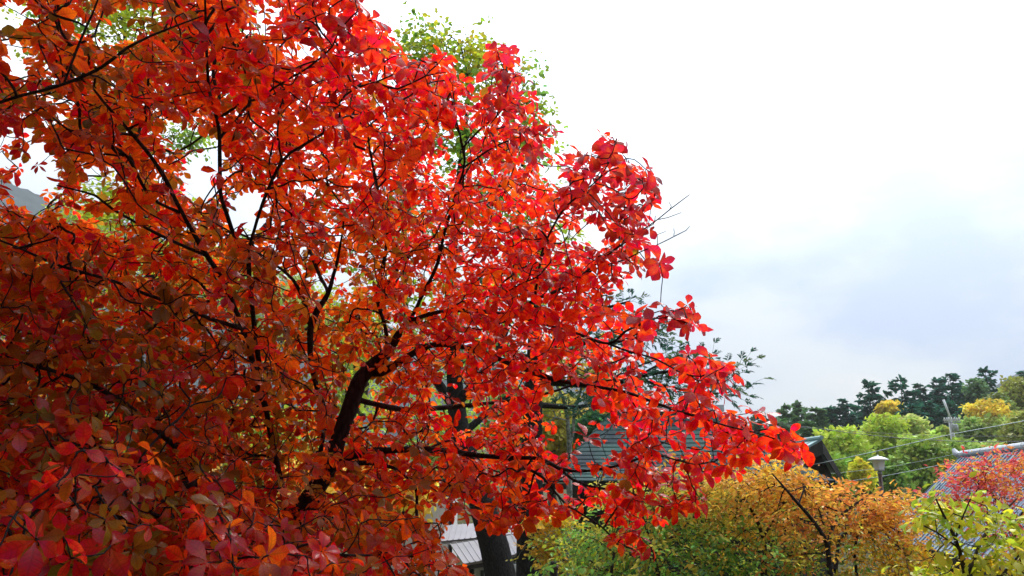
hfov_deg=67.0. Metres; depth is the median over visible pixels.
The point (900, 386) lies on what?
conifer
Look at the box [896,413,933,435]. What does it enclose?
pale tree
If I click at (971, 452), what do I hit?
slate roof house
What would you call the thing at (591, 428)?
green tree
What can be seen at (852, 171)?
sky
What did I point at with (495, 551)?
tall green tree
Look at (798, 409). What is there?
conifer
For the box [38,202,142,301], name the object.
lime tree
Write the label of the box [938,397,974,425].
conifer
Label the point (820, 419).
conifer
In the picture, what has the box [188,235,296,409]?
green tree
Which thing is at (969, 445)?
green tree
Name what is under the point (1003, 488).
pink maple
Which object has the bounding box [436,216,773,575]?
feathery conifer
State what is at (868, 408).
conifer
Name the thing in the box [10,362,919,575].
ground
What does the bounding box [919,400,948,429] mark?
conifer
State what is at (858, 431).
wire
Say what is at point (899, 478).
green tree
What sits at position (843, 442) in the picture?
lime tree
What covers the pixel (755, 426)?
conifer
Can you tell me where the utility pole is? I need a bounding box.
[942,399,960,438]
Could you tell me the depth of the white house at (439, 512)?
26.26 m
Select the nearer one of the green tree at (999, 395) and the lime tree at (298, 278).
the lime tree at (298, 278)
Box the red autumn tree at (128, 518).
[0,0,814,575]
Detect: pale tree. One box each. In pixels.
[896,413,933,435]
[925,424,955,443]
[974,439,1006,447]
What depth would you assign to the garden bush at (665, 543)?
7.37 m
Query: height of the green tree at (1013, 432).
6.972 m
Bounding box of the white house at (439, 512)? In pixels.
[391,497,457,575]
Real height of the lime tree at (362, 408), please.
12.116 m
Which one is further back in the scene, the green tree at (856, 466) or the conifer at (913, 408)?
the conifer at (913, 408)
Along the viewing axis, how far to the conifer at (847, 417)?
80.98 m
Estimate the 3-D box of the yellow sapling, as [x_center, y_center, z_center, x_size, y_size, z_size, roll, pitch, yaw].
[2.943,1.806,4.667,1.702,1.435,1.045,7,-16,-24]
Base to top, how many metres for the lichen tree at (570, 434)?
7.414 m
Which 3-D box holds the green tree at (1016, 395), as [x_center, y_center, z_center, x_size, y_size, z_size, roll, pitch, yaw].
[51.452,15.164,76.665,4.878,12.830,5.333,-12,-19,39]
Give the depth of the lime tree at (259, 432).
28.88 m
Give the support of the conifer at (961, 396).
on the ground
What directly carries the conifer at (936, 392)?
on the ground
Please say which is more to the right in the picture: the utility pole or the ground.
the utility pole
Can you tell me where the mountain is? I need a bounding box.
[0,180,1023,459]
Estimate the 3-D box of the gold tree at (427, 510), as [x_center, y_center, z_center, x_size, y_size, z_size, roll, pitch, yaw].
[-3.864,7.584,22.972,4.075,4.939,3.527,0,-14,0]
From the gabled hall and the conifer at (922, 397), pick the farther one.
the conifer at (922, 397)
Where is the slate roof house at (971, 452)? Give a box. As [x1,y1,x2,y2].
[884,442,1023,575]
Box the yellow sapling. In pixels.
[881,466,1023,575]
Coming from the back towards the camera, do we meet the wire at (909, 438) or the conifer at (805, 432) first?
the conifer at (805, 432)
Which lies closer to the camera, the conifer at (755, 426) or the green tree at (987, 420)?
the green tree at (987, 420)
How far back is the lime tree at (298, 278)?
48.54 m
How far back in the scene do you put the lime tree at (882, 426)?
55.71 m
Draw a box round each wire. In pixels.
[724,414,1023,441]
[748,423,936,435]
[806,421,1022,465]
[832,454,952,473]
[840,462,949,481]
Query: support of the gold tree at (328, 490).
on the ground
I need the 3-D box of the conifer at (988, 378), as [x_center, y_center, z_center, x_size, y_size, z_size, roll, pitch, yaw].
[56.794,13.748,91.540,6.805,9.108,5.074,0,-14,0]
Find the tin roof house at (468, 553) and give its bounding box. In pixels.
[441,523,516,575]
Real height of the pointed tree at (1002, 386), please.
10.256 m
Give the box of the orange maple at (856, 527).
[704,454,959,575]
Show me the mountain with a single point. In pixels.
(32, 202)
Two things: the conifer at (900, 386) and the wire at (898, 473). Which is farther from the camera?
the conifer at (900, 386)
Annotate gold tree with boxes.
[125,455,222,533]
[267,449,364,548]
[326,460,447,552]
[542,390,583,503]
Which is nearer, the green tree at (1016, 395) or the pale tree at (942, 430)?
the pale tree at (942, 430)
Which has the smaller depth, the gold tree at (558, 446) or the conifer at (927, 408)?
the gold tree at (558, 446)
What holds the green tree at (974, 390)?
on the ground
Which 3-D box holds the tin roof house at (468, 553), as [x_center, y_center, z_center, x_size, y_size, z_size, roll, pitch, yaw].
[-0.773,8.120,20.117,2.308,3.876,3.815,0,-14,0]
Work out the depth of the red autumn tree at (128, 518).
2.58 m
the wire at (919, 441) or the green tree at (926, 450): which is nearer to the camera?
the wire at (919, 441)
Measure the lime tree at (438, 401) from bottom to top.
11.853 m
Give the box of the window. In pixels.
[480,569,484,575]
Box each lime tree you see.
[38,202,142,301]
[133,226,218,305]
[202,401,318,510]
[257,268,342,439]
[296,312,400,492]
[391,365,502,504]
[810,423,875,525]
[858,412,910,511]
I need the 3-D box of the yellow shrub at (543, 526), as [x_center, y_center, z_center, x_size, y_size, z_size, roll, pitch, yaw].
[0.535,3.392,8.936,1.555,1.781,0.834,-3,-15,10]
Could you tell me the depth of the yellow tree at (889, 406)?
72.54 m
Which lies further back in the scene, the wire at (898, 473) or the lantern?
the wire at (898, 473)
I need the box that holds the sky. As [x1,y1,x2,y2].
[0,0,1023,425]
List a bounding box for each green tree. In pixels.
[1,0,304,563]
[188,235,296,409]
[278,0,592,575]
[478,382,521,515]
[570,408,608,447]
[829,451,855,534]
[844,451,915,526]
[846,456,878,525]
[894,432,968,498]
[945,436,991,451]
[953,414,988,442]
[961,377,992,416]
[977,412,1009,444]
[979,391,1020,412]
[992,409,1023,443]
[1002,376,1023,410]
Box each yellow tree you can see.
[873,399,903,418]
[958,398,1016,418]
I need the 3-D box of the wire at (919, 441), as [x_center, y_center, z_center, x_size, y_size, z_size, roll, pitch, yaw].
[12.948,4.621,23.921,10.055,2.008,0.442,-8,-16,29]
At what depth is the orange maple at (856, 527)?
6.95 m
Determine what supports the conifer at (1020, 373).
on the ground
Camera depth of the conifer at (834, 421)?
80.69 m
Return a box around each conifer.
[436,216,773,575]
[748,409,767,438]
[761,417,790,439]
[775,403,797,428]
[787,400,810,422]
[790,419,823,437]
[802,406,830,431]
[817,405,846,431]
[832,398,865,430]
[854,379,881,428]
[870,390,894,417]
[887,374,921,409]
[889,401,927,426]
[903,383,942,427]
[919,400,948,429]
[926,377,953,423]
[929,373,967,425]
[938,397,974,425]
[949,380,966,415]
[971,366,997,396]
[1015,371,1023,376]
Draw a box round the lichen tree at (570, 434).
[513,332,624,575]
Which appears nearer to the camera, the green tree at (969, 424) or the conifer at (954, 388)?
the green tree at (969, 424)
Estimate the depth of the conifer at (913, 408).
69.02 m
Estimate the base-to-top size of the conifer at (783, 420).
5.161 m
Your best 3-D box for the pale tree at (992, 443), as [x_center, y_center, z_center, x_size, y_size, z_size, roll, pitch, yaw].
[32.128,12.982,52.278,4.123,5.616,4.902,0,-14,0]
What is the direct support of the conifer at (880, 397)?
on the ground
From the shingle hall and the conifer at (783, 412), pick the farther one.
the conifer at (783, 412)
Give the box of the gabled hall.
[788,435,840,575]
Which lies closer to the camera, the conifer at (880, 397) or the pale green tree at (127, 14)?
the pale green tree at (127, 14)
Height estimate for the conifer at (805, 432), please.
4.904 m
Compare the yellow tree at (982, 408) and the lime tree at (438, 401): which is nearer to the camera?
the lime tree at (438, 401)
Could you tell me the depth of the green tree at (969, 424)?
58.19 m
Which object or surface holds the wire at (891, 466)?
attached to the gabled hall
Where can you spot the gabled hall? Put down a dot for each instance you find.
(817, 448)
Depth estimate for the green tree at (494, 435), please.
35.63 m
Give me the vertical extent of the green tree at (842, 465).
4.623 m
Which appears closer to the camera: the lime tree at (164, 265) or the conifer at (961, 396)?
the lime tree at (164, 265)
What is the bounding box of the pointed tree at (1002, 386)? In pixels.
[997,375,1023,408]
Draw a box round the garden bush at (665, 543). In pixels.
[527,441,855,575]
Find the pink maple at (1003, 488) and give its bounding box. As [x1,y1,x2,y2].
[902,443,1023,575]
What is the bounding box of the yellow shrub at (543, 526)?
[506,503,615,575]
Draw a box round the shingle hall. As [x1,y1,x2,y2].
[543,405,835,575]
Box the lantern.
[868,455,892,575]
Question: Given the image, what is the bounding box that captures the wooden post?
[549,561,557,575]
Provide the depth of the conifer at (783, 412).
80.95 m

